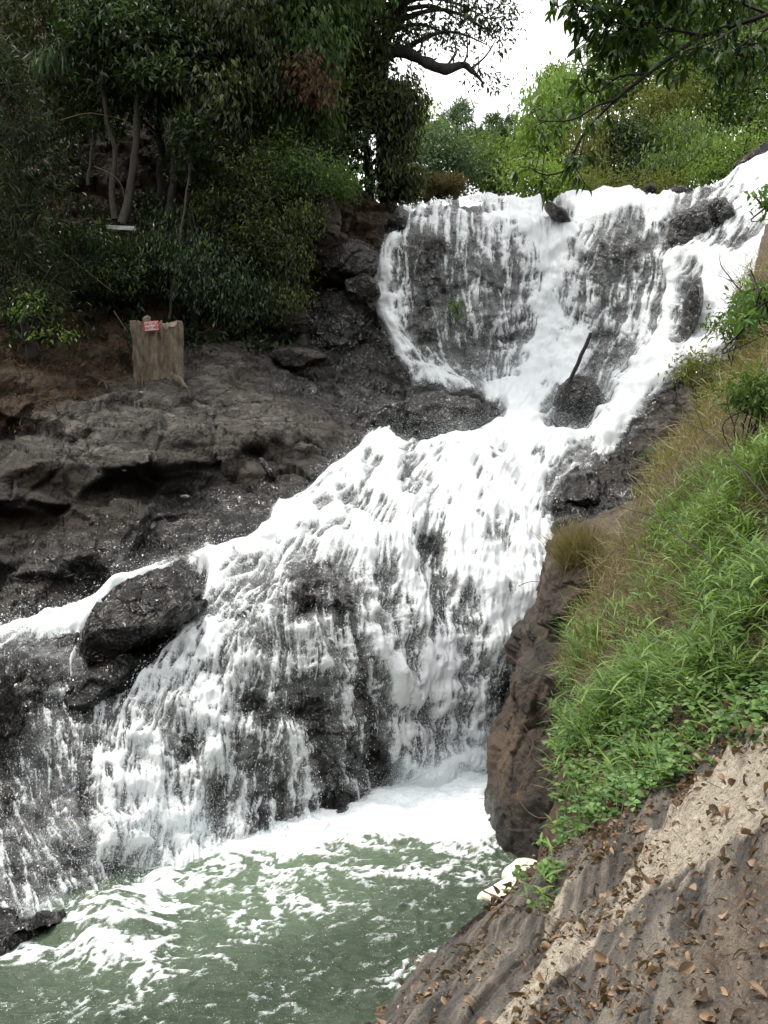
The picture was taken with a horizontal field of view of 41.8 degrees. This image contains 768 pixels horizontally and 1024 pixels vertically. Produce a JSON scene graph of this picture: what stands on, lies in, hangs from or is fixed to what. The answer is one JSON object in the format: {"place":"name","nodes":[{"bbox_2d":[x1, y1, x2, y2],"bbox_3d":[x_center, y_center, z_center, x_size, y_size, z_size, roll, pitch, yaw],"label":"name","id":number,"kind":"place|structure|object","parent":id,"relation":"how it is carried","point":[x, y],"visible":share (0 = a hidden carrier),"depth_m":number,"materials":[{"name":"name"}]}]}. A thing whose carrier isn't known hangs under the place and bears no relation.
{"place":"outdoors","nodes":[
{"label":"outdoors","id":0,"kind":"place"},
{"bbox_2d":[0,45,123,139],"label":"hillside","id":1,"kind":"structure","parent":0,"point":[8,108],"depth_m":34.46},
{"bbox_2d":[431,94,500,205],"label":"tree","id":2,"kind":"object","parent":1,"relation":"on","point":[462,108],"visible":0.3,"depth_m":59.15,"materials":[{"name":"green plant"}]},
{"bbox_2d":[479,107,522,204],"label":"pine tree","id":3,"kind":"object","parent":1,"relation":"on","point":[501,121],"visible":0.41,"depth_m":61.08,"materials":[{"name":"green plant"}]},
{"bbox_2d":[344,7,767,209],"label":"wood","id":4,"kind":"object","parent":1,"relation":"on","point":[361,169],"visible":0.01,"depth_m":71.46,"materials":[{"name":"green plant"}]},
{"bbox_2d":[0,766,517,1023],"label":"pool water","id":5,"kind":"structure","parent":0,"point":[343,918],"depth_m":13.21,"materials":[{"name":"liquid"}]},
{"bbox_2d":[477,858,536,901],"bbox_3d":[1.898,5.284,14.444,0.576,0.173,1.520,4,8,31],"label":"foam patch","id":6,"kind":"object","parent":5,"relation":"on","point":[507,875],"visible":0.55,"depth_m":14.32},
{"bbox_2d":[0,0,765,935],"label":"terrain","id":7,"kind":"structure","parent":0,"point":[80,512],"depth_m":22.16,"materials":[{"name":"stone"}]},
{"bbox_2d":[0,659,27,754],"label":"boulder","id":8,"kind":"object","parent":7,"relation":"on","point":[13,720],"visible":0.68,"depth_m":15.77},
{"bbox_2d":[0,907,43,955],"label":"boulder","id":9,"kind":"object","parent":7,"relation":"on","point":[8,942],"visible":0.26,"depth_m":12.80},
{"bbox_2d":[0,23,72,328],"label":"tree","id":10,"kind":"object","parent":7,"relation":"on","point":[25,203],"visible":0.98,"depth_m":26.16,"materials":[{"name":"green plant"}]},
{"bbox_2d":[0,281,87,357],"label":"bush","id":11,"kind":"object","parent":7,"relation":"on","point":[28,335],"visible":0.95,"depth_m":25.46,"materials":[{"name":"green plant"}]},
{"bbox_2d":[0,246,103,344],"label":"bush","id":12,"kind":"object","parent":7,"relation":"on","point":[73,280],"visible":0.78,"depth_m":26.31,"materials":[{"name":"green plant"}]},
{"bbox_2d":[23,37,90,84],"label":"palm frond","id":13,"kind":"object","parent":7,"relation":"on","point":[50,64],"visible":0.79,"depth_m":28.64,"materials":[{"name":"green plant"}]},
{"bbox_2d":[0,256,137,434],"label":"slope litter","id":14,"kind":"object","parent":7,"relation":"on","point":[72,360],"visible":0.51,"depth_m":25.82,"materials":[{"name":"brown plant"}]},
{"bbox_2d":[0,0,149,160],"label":"broadleaf tree","id":15,"kind":"object","parent":7,"relation":"on","point":[48,87],"visible":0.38,"depth_m":29.97,"materials":[{"name":"green plant"}]},
{"bbox_2d":[68,105,117,184],"bbox_3d":[-8.399,-10.579,28.972,1.494,2.239,1.428,4,8,31],"label":"sapling","id":16,"kind":"object","parent":7,"relation":"on","point":[97,120],"visible":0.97,"depth_m":28.92,"materials":[{"name":"green plant"}]},
{"bbox_2d":[34,0,156,219],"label":"slender tree","id":17,"kind":"object","parent":7,"relation":"on","point":[84,9],"visible":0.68,"depth_m":27.87,"materials":[{"name":"green plant"}]},
{"bbox_2d":[30,215,172,306],"bbox_3d":[-7.737,-6.861,27.997,4.332,2.650,2.909,0,7,0],"label":"bush","id":18,"kind":"object","parent":7,"relation":"on","point":[117,275],"visible":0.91,"depth_m":27.53,"materials":[{"name":"green plant"}]},
{"bbox_2d":[63,652,150,710],"bbox_3d":[-4.766,2.817,17.114,1.252,0.915,1.770,3,7,25],"label":"boulder","id":19,"kind":"object","parent":7,"relation":"on","point":[92,685],"visible":0.95,"depth_m":16.50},
{"bbox_2d":[78,565,208,662],"bbox_3d":[-4.175,1.812,17.673,2.178,1.769,2.434,0,7,0],"label":"boulder","id":20,"kind":"object","parent":7,"relation":"on","point":[144,611],"visible":0.95,"depth_m":16.84,"materials":[{"name":"stone"}]},
{"bbox_2d":[58,0,230,194],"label":"broadleaf tree","id":21,"kind":"object","parent":7,"relation":"on","point":[161,166],"visible":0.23,"depth_m":29.06,"materials":[{"name":"green plant"}]},
{"bbox_2d":[85,0,204,225],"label":"slender tree","id":22,"kind":"object","parent":7,"relation":"on","point":[153,64],"visible":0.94,"depth_m":27.49,"materials":[{"name":"green plant"}]},
{"bbox_2d":[130,315,187,387],"bbox_3d":[-5.768,-3.950,26.242,1.699,2.312,1.005,0,7,0],"label":"tree stump","id":23,"kind":"object","parent":7,"relation":"on","point":[157,355],"visible":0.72,"depth_m":25.88,"materials":[{"name":"brown wood"}]},
{"bbox_2d":[143,320,159,330],"bbox_3d":[-5.910,-4.731,25.540,0.458,0.282,0.022,0,7,0],"label":"warning sign","id":24,"kind":"object","parent":23,"relation":"attached to","point":[151,325],"visible":1,"depth_m":25.53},
{"bbox_2d":[124,10,237,217],"bbox_3d":[-5.723,-11.356,28.884,3.312,5.533,3.382,0,7,0],"label":"slender tree","id":25,"kind":"object","parent":7,"relation":"on","point":[194,46],"visible":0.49,"depth_m":28.01,"materials":[{"name":"green plant"}]},
{"bbox_2d":[151,99,235,319],"bbox_3d":[-5.264,-8.358,27.901,2.110,5.963,2.272,-4,8,-33],"label":"sapling","id":26,"kind":"object","parent":7,"relation":"on","point":[188,127],"visible":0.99,"depth_m":27.61,"materials":[{"name":"green plant"}]},
{"bbox_2d":[0,0,398,357],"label":"undergrowth","id":27,"kind":"object","parent":7,"relation":"on","point":[139,305],"visible":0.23,"depth_m":30.15,"materials":[{"name":"green plant"}]},
{"bbox_2d":[107,225,135,229],"bbox_3d":[-7.289,-7.886,27.870,0.800,0.150,0.060,0,7,0],"label":"white board","id":28,"kind":"object","parent":27,"relation":"on","point":[115,227],"visible":0.86,"depth_m":27.84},
{"bbox_2d":[112,193,291,339],"bbox_3d":[-5.092,-6.893,28.280,5.231,4.146,4.048,0,7,0],"label":"bush","id":29,"kind":"object","parent":7,"relation":"on","point":[216,283],"visible":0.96,"depth_m":27.85,"materials":[{"name":"green plant"}]},
{"bbox_2d":[221,453,238,481],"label":"boulder","id":30,"kind":"object","parent":7,"relation":"on","point":[229,468],"visible":1,"depth_m":22.13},
{"bbox_2d":[145,0,324,219],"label":"broadleaf tree","id":31,"kind":"object","parent":7,"relation":"on","point":[239,84],"visible":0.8,"depth_m":28.38,"materials":[{"name":"green plant"}]},
{"bbox_2d":[148,122,321,283],"bbox_3d":[-4.309,-8.840,28.986,5.198,4.748,3.523,3,7,25],"label":"bush","id":32,"kind":"object","parent":7,"relation":"on","point":[243,227],"visible":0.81,"depth_m":28.47,"materials":[{"name":"green plant"}]},
{"bbox_2d":[258,457,275,480],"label":"boulder","id":33,"kind":"object","parent":7,"relation":"on","point":[266,466],"visible":1,"depth_m":22.12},
{"bbox_2d":[254,298,311,342],"bbox_3d":[-3.056,-5.743,29.899,1.870,1.602,1.886,0,7,0],"label":"boulder","id":34,"kind":"object","parent":7,"relation":"on","point":[297,328],"visible":0.41,"depth_m":29.18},
{"bbox_2d":[240,191,335,330],"bbox_3d":[-2.932,-7.266,29.104,2.577,4.121,3.007,3,7,25],"label":"bush","id":35,"kind":"object","parent":7,"relation":"on","point":[291,293],"visible":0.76,"depth_m":28.92,"materials":[{"name":"green plant"}]},
{"bbox_2d":[268,347,326,369],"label":"boulder","id":36,"kind":"object","parent":7,"relation":"on","point":[297,358],"visible":0.98,"depth_m":27.86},
{"bbox_2d":[244,122,374,224],"bbox_3d":[-2.245,-9.970,29.595,3.943,2.967,3.500,0,7,0],"label":"bush","id":37,"kind":"object","parent":7,"relation":"on","point":[313,186],"visible":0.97,"depth_m":29.26,"materials":[{"name":"green plant"}]},
{"bbox_2d":[270,39,350,152],"bbox_3d":[-2.194,-12.057,29.077,2.490,2.958,2.062,0,7,0],"label":"withered tree","id":38,"kind":"object","parent":7,"relation":"on","point":[308,79],"visible":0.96,"depth_m":28.78,"materials":[{"name":"brown plant"}]},
{"bbox_2d":[255,110,383,175],"bbox_3d":[-2.045,-11.526,31.455,4.246,2.320,2.816,-5,8,-35],"label":"bush","id":39,"kind":"object","parent":7,"relation":"on","point":[335,145],"visible":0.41,"depth_m":31.48,"materials":[{"name":"green plant"}]},
{"bbox_2d":[248,1,395,172],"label":"broadleaf tree","id":40,"kind":"object","parent":7,"relation":"on","point":[328,76],"depth_m":34.46,"materials":[{"name":"green plant"}]},
{"bbox_2d":[246,0,398,178],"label":"broadleaf tree","id":41,"kind":"object","parent":7,"relation":"on","point":[305,24],"visible":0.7,"depth_m":29.53,"materials":[{"name":"green plant"}]},
{"bbox_2d":[301,191,347,274],"bbox_3d":[-1.872,-8.413,30.294,1.358,2.557,1.822,-2,7,-15],"label":"boulder","id":42,"kind":"object","parent":7,"relation":"on","point":[327,242],"visible":0.49,"depth_m":29.70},
{"bbox_2d":[304,287,380,354],"bbox_3d":[-1.427,-5.508,30.668,2.645,2.671,1.818,0,7,0],"label":"boulder","id":43,"kind":"object","parent":7,"relation":"on","point":[341,322],"visible":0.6,"depth_m":29.98,"materials":[{"name":"stone"}]},
{"bbox_2d":[344,273,380,303],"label":"boulder","id":44,"kind":"object","parent":43,"relation":"on","point":[362,288],"visible":0.99,"depth_m":29.49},
{"bbox_2d":[319,238,378,289],"bbox_3d":[-1.019,-7.538,30.646,2.007,1.568,2.410,-4,8,-30],"label":"boulder","id":45,"kind":"object","parent":7,"relation":"on","point":[349,258],"visible":0.69,"depth_m":29.72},
{"bbox_2d":[317,0,421,197],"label":"broadleaf tree","id":46,"kind":"object","parent":7,"relation":"on","point":[365,73],"visible":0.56,"depth_m":31.97,"materials":[{"name":"green plant"}]},
{"bbox_2d":[357,399,407,427],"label":"boulder","id":47,"kind":"object","parent":7,"relation":"on","point":[385,410],"visible":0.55,"depth_m":25.80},
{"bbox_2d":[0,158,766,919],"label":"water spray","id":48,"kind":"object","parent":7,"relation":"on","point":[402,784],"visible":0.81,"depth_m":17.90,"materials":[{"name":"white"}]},
{"bbox_2d":[355,61,434,206],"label":"creeper column","id":49,"kind":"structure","parent":7,"relation":"on","point":[396,139],"depth_m":32.38,"materials":[{"name":"green plant"}]},
{"bbox_2d":[387,209,408,230],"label":"boulder","id":50,"kind":"object","parent":7,"relation":"on","point":[397,219],"visible":0.93,"depth_m":30.72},
{"bbox_2d":[397,168,474,207],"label":"dry shrub","id":51,"kind":"object","parent":7,"relation":"on","point":[443,187],"visible":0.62,"depth_m":35.52,"materials":[{"name":"brown plant"}]},
{"bbox_2d":[406,86,466,156],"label":"broadleaf tree","id":52,"kind":"object","parent":7,"relation":"on","point":[434,108],"visible":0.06,"depth_m":45.81,"materials":[{"name":"green plant"}]},
{"bbox_2d":[377,107,501,207],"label":"broadleaf tree","id":53,"kind":"object","parent":7,"relation":"on","point":[438,156],"visible":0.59,"depth_m":41.69,"materials":[{"name":"green plant"}]},
{"bbox_2d":[402,390,490,441],"bbox_3d":[1.573,-2.354,26.629,2.824,1.728,2.219,0,7,0],"label":"boulder","id":54,"kind":"object","parent":7,"relation":"on","point":[423,407],"visible":0.59,"depth_m":25.80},
{"bbox_2d":[375,0,531,202],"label":"tree","id":55,"kind":"object","parent":7,"relation":"on","point":[407,51],"visible":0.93,"depth_m":33.13,"materials":[{"name":"green plant"}]},
{"bbox_2d":[441,297,469,347],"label":"weed","id":56,"kind":"object","parent":7,"relation":"on","point":[456,308],"visible":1,"depth_m":29.57,"materials":[{"name":"green plant"}]},
{"bbox_2d":[453,116,527,205],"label":"broadleaf tree","id":57,"kind":"object","parent":7,"relation":"on","point":[490,186],"visible":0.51,"depth_m":47.52,"materials":[{"name":"green plant"}]},
{"bbox_2d":[476,144,605,203],"bbox_3d":[6.082,-12.337,37.217,3.875,3.013,5.218,-6,9,-40],"label":"bush","id":58,"kind":"object","parent":7,"relation":"on","point":[533,176],"visible":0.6,"depth_m":36.97,"materials":[{"name":"green plant"}]},
{"bbox_2d":[490,50,617,195],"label":"broadleaf tree","id":59,"kind":"object","parent":7,"relation":"on","point":[551,96],"visible":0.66,"depth_m":41.26,"materials":[{"name":"green plant"}]},
{"bbox_2d":[549,412,570,426],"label":"boulder","id":60,"kind":"object","parent":7,"relation":"on","point":[566,418],"visible":0.56,"depth_m":27.00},
{"bbox_2d":[556,332,591,412],"bbox_3d":[5.128,-3.766,27.048,1.366,2.167,0.136,-6,9,-39],"label":"driftwood log","id":61,"kind":"object","parent":60,"relation":"on","point":[572,375],"visible":0.99,"depth_m":26.97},
{"bbox_2d":[539,58,594,119],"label":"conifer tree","id":62,"kind":"object","parent":7,"relation":"on","point":[556,66],"visible":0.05,"depth_m":53.15,"materials":[{"name":"green plant"}]},
{"bbox_2d":[553,374,605,420],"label":"boulder","id":63,"kind":"object","parent":7,"relation":"on","point":[580,386],"visible":0.76,"depth_m":27.52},
{"bbox_2d":[559,470,601,506],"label":"boulder","id":64,"kind":"object","parent":7,"relation":"on","point":[582,488],"visible":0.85,"depth_m":22.46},
{"bbox_2d":[545,95,654,192],"bbox_3d":[8.239,-13.771,39.310,4.477,5.422,7.927,2,7,15],"label":"broadleaf tree","id":65,"kind":"object","parent":7,"relation":"on","point":[597,144],"visible":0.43,"depth_m":38.88,"materials":[{"name":"green plant"}]},
{"bbox_2d":[567,44,661,121],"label":"broadleaf tree","id":66,"kind":"object","parent":7,"relation":"on","point":[623,83],"visible":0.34,"depth_m":49.34,"materials":[{"name":"green plant"}]},
{"bbox_2d":[552,154,716,194],"bbox_3d":[8.642,-11.347,35.136,5.381,2.275,3.997,5,8,36],"label":"shrub","id":67,"kind":"object","parent":7,"relation":"on","point":[611,181],"visible":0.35,"depth_m":34.78,"materials":[{"name":"green plant"}]},
{"bbox_2d":[591,96,691,192],"bbox_3d":[9.699,-13.711,39.049,3.931,4.608,6.454,0,7,0],"label":"broadleaf tree","id":68,"kind":"object","parent":7,"relation":"on","point":[626,152],"visible":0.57,"depth_m":38.28,"materials":[{"name":"green plant"}]},
{"bbox_2d":[642,183,656,195],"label":"boulder","id":69,"kind":"object","parent":7,"relation":"on","point":[648,188],"visible":0.59,"depth_m":33.17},
{"bbox_2d":[612,55,726,154],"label":"broadleaf tree","id":70,"kind":"object","parent":7,"relation":"on","point":[668,105],"visible":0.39,"depth_m":41.40,"materials":[{"name":"green plant"}]},
{"bbox_2d":[591,0,767,82],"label":"broadleaf tree","id":71,"kind":"object","parent":7,"relation":"on","point":[754,3],"visible":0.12,"depth_m":45.54,"materials":[{"name":"green plant"}]},
{"bbox_2d":[667,185,693,196],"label":"boulder","id":72,"kind":"object","parent":7,"relation":"on","point":[686,190],"visible":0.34,"depth_m":32.90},
{"bbox_2d":[621,97,755,190],"bbox_3d":[11.120,-13.682,37.813,5.011,4.259,6.572,0,7,0],"label":"broadleaf tree","id":73,"kind":"object","parent":7,"relation":"on","point":[678,146],"visible":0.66,"depth_m":36.95,"materials":[{"name":"green plant"}]},
{"bbox_2d":[666,200,710,249],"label":"boulder","id":74,"kind":"object","parent":7,"relation":"on","point":[693,220],"visible":0.84,"depth_m":29.78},
{"bbox_2d":[681,277,703,335],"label":"boulder","id":75,"kind":"object","parent":7,"relation":"on","point":[692,304],"visible":1,"depth_m":27.60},
{"bbox_2d":[639,16,758,137],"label":"broadleaf tree","id":76,"kind":"object","parent":7,"relation":"on","point":[663,55],"visible":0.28,"depth_m":44.23,"materials":[{"name":"green plant"}]},
{"bbox_2d":[670,117,767,189],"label":"shrub","id":77,"kind":"object","parent":7,"relation":"on","point":[734,159],"visible":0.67,"depth_m":34.77,"materials":[{"name":"green plant"}]},
{"bbox_2d":[709,197,735,225],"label":"boulder","id":78,"kind":"object","parent":7,"relation":"on","point":[722,211],"visible":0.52,"depth_m":29.92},
{"bbox_2d":[702,6,767,152],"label":"broadleaf tree","id":79,"kind":"object","parent":7,"relation":"on","point":[758,111],"visible":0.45,"depth_m":40.61,"materials":[{"name":"green plant"}]},
{"bbox_2d":[732,141,767,171],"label":"boulder","id":80,"kind":"object","parent":7,"relation":"on","point":[762,148],"visible":0.44,"depth_m":32.90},
{"bbox_2d":[0,151,767,914],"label":"waterfall","id":81,"kind":"structure","parent":0,"point":[490,563],"depth_m":20.14,"materials":[{"name":"white liquid"}]},
{"bbox_2d":[544,201,570,222],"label":"boulder","id":82,"kind":"object","parent":81,"relation":"in","point":[556,212],"visible":0.96,"depth_m":31.16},
{"bbox_2d":[348,0,767,209],"label":"sky","id":83,"kind":"structure","parent":0,"point":[542,37],"materials":[{"name":"white"}]},
{"bbox_2d":[379,223,767,1023],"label":"bank","id":84,"kind":"structure","parent":0,"point":[491,987],"depth_m":3.94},
{"bbox_2d":[475,894,513,936],"bbox_3d":[0.522,1.980,4.818,0.056,0.185,1.920,3,7,26],"label":"bare stick","id":85,"kind":"object","parent":84,"relation":"on","point":[493,914],"visible":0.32,"depth_m":4.86,"materials":[{"name":"wood"}]},
{"bbox_2d":[500,650,554,679],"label":"bare twig","id":86,"kind":"object","parent":84,"relation":"on","point":[526,668],"visible":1,"depth_m":8.50,"materials":[{"name":"wood"}]},
{"bbox_2d":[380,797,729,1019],"bbox_3d":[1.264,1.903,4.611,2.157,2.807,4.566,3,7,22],"label":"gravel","id":87,"kind":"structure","parent":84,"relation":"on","point":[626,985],"depth_m":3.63,"materials":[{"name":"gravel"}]},
{"bbox_2d":[484,500,636,859],"bbox_3d":[4.142,2.908,16.610,5.487,5.770,8.198,-2,7,-20],"label":"rock outcrop","id":88,"kind":"object","parent":84,"relation":"on","point":[511,768],"visible":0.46,"depth_m":15.48,"materials":[{"name":"stone"}]},
{"bbox_2d":[533,510,617,579],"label":"dry tuft","id":89,"kind":"object","parent":88,"relation":"on","point":[574,540],"visible":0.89,"depth_m":15.28,"materials":[{"name":"plant"}]},
{"bbox_2d":[364,699,767,1023],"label":"leaf litter","id":90,"kind":"object","parent":84,"relation":"on","point":[707,1016],"visible":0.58,"depth_m":3.94,"materials":[{"name":"plant"}]},
{"bbox_2d":[550,514,586,534],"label":"boulder","id":91,"kind":"object","parent":84,"relation":"on","point":[565,518],"visible":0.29,"depth_m":20.68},
{"bbox_2d":[500,437,767,905],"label":"short grass","id":92,"kind":"structure","parent":84,"relation":"on","point":[647,751],"depth_m":5.62,"materials":[{"name":"plant"}]},
{"bbox_2d":[511,0,767,210],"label":"overhanging branch","id":93,"kind":"object","parent":84,"relation":"attached to","point":[633,18],"visible":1,"depth_m":3.67,"materials":[{"name":"green plant"}]},
{"bbox_2d":[747,0,751,97],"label":"hanging vine","id":94,"kind":"object","parent":93,"relation":"hanging from","point":[748,10],"visible":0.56,"depth_m":4.00,"materials":[{"name":"green plant"}]},
{"bbox_2d":[512,458,767,911],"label":"ground herbs","id":95,"kind":"object","parent":84,"relation":"on","point":[625,783],"visible":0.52,"depth_m":5.39,"materials":[{"name":"green plant"}]},
{"bbox_2d":[525,237,767,919],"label":"dry grass","id":96,"kind":"structure","parent":84,"relation":"on","point":[678,441],"depth_m":10.81,"materials":[{"name":"plant"}]},
{"bbox_2d":[632,437,673,473],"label":"bank bush","id":97,"kind":"object","parent":84,"relation":"on","point":[650,461],"visible":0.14,"depth_m":15.05,"materials":[{"name":"green plant"}]},
{"bbox_2d":[550,244,767,748],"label":"thin green grass","id":98,"kind":"structure","parent":84,"relation":"on","point":[629,570],"depth_m":11.03,"materials":[{"name":"green plant"}]},
{"bbox_2d":[605,505,713,564],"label":"bare twig","id":99,"kind":"object","parent":84,"relation":"on","point":[702,553],"visible":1,"depth_m":6.60,"materials":[{"name":"wood"}]},
{"bbox_2d":[678,961,694,973],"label":"dead leaf","id":100,"kind":"object","parent":84,"relation":"on","point":[686,967],"visible":0.96,"depth_m":3.10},
{"bbox_2d":[657,344,735,427],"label":"bank bush","id":101,"kind":"object","parent":84,"relation":"on","point":[698,363],"visible":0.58,"depth_m":15.77,"materials":[{"name":"green plant"}]},
{"bbox_2d":[692,986,707,1001],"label":"dead leaf","id":102,"kind":"object","parent":84,"relation":"on","point":[704,996],"visible":1,"depth_m":2.90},
{"bbox_2d":[667,398,767,500],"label":"bare twig","id":103,"kind":"object","parent":84,"relation":"on","point":[753,483],"visible":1,"depth_m":7.71,"materials":[{"name":"wood"}]},
{"bbox_2d":[693,271,767,379],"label":"bank bush","id":104,"kind":"object","parent":84,"relation":"on","point":[721,328],"visible":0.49,"depth_m":13.79,"materials":[{"name":"green plant"}]},
{"bbox_2d":[695,278,767,419],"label":"fine grass","id":105,"kind":"structure","parent":84,"relation":"on","point":[733,368],"depth_m":13.11,"materials":[{"name":"green plant"}]},
{"bbox_2d":[696,361,767,451],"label":"bank bush","id":106,"kind":"object","parent":84,"relation":"on","point":[754,400],"visible":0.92,"depth_m":9.88,"materials":[{"name":"green plant"}]},
{"bbox_2d":[717,253,767,312],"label":"bare twig","id":107,"kind":"object","parent":84,"relation":"on","point":[731,280],"visible":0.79,"depth_m":7.25,"materials":[{"name":"wood"}]},
{"bbox_2d":[720,269,767,353],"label":"sprig","id":108,"kind":"object","parent":84,"relation":"on","point":[739,328],"visible":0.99,"depth_m":6.89,"materials":[{"name":"green plant"}]},
{"bbox_2d":[728,183,767,222],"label":"sprig","id":109,"kind":"object","parent":84,"relation":"on","point":[763,204],"visible":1,"depth_m":7.31,"materials":[{"name":"green plant"}]},
{"bbox_2d":[520,404,767,752],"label":"grass","id":110,"kind":"structure","parent":0,"point":[636,656],"depth_m":7.07,"materials":[{"name":"plant"}]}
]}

